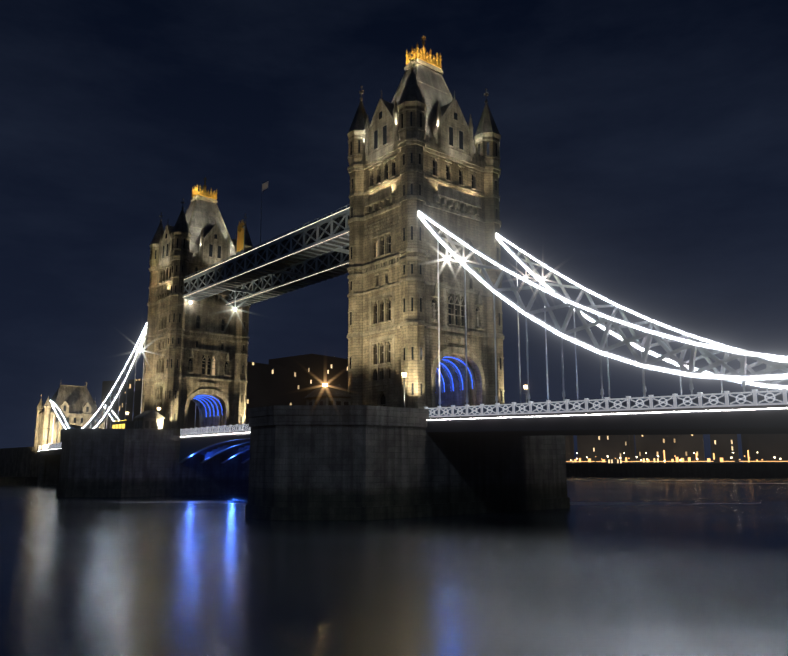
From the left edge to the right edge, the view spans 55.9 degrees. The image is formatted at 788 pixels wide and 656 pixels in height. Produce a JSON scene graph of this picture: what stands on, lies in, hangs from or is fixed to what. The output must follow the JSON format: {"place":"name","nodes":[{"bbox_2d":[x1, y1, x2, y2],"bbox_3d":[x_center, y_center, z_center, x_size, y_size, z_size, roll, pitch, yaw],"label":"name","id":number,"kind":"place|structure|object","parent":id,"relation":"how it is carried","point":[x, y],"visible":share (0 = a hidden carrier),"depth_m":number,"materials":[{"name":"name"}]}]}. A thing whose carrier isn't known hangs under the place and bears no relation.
{"place":"outdoors","nodes":[
{"label":"outdoors","id":0,"kind":"place"},
{"bbox_2d":[0,477,787,655],"bbox_3d":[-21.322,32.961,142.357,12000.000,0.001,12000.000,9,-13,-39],"label":"river water","id":1,"kind":"structure","parent":0,"point":[649,566],"depth_m":45.32,"materials":[{"name":"liquid"}]},
{"bbox_2d":[56,429,248,496],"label":"pier","id":2,"kind":"structure","parent":1,"relation":"in","point":[119,463],"depth_m":156.31,"materials":[{"name":"stone"}]},
{"bbox_2d":[37,323,195,455],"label":"side span","id":3,"kind":"object","parent":2,"relation":"on","point":[51,449],"visible":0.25,"depth_m":198.67,"materials":[{"name":"paint"}]},
{"bbox_2d":[110,420,133,428],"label":"cabin","id":4,"kind":"object","parent":2,"relation":"on","point":[123,424],"visible":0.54,"depth_m":166.24,"materials":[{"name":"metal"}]},
{"bbox_2d":[133,410,165,429],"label":"control cabin","id":5,"kind":"object","parent":2,"relation":"on","point":[151,419],"visible":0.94,"depth_m":160.60,"materials":[{"name":"stone"}]},
{"bbox_2d":[142,177,253,434],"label":"tower","id":6,"kind":"structure","parent":2,"relation":"on","point":[194,348],"depth_m":174.94,"materials":[{"name":"stone"}]},
{"bbox_2d":[185,198,234,259],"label":"tower roof","id":7,"kind":"structure","parent":6,"relation":"attached to","point":[200,214],"depth_m":182.88,"materials":[{"name":"grey stone"}]},
{"bbox_2d":[193,356,472,416],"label":"portal ribs","id":8,"kind":"object","parent":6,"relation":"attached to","point":[450,376],"visible":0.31,"depth_m":116.86,"materials":[{"name":"blue paint"}]},
{"bbox_2d":[179,424,250,462],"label":"bascule span","id":9,"kind":"object","parent":2,"relation":"on","point":[227,443],"visible":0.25,"depth_m":156.47,"materials":[{"name":"paint"}]},
{"bbox_2d":[126,250,543,417],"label":"street lamps","id":10,"kind":"object","parent":2,"relation":"on","point":[404,373],"visible":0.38,"depth_m":111.30,"materials":[{"name":"metal"}]},
{"bbox_2d":[245,405,569,520],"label":"pier","id":11,"kind":"structure","parent":1,"relation":"in","point":[338,462],"depth_m":94.93,"materials":[{"name":"stone"}]},
{"bbox_2d":[304,384,353,404],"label":"control cabin","id":12,"kind":"object","parent":11,"relation":"on","point":[339,394],"visible":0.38,"depth_m":109.14,"materials":[{"name":"stone"}]},
{"bbox_2d":[347,35,504,417],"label":"tower","id":13,"kind":"structure","parent":11,"relation":"on","point":[402,169],"depth_m":113.08,"materials":[{"name":"stone"}]},
{"bbox_2d":[183,181,349,306],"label":"walkways","id":14,"kind":"structure","parent":13,"relation":"attached to","point":[317,251],"depth_m":149.46,"materials":[{"name":"metal"}]},
{"bbox_2d":[391,63,475,152],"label":"tower roof","id":15,"kind":"structure","parent":13,"relation":"attached to","point":[433,87],"depth_m":121.48,"materials":[{"name":"grey stone"}]},
{"bbox_2d":[418,210,787,435],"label":"side span","id":16,"kind":"object","parent":11,"relation":"on","point":[754,411],"visible":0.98,"depth_m":82.85,"materials":[{"name":"paint"}]},
{"bbox_2d":[0,463,787,485],"bbox_3d":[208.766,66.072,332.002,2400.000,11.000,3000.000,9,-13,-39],"label":"river banks","id":17,"kind":"object","parent":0,"point":[740,470],"visible":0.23,"depth_m":371.38,"materials":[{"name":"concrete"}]},
{"bbox_2d":[0,383,104,485],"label":"abutment tower","id":18,"kind":"structure","parent":17,"relation":"on","point":[77,405],"depth_m":244.78,"materials":[{"name":"stone"}]},
{"bbox_2d":[0,0,787,462],"label":"sky","id":19,"kind":"structure","parent":0,"point":[644,143],"materials":[{"name":"blue"}]},
{"bbox_2d":[101,354,787,462],"bbox_3d":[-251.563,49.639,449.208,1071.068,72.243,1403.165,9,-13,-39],"label":"city buildings","id":20,"kind":"structure","parent":0,"point":[293,380],"depth_m":380.13,"materials":[{"name":"brown"}]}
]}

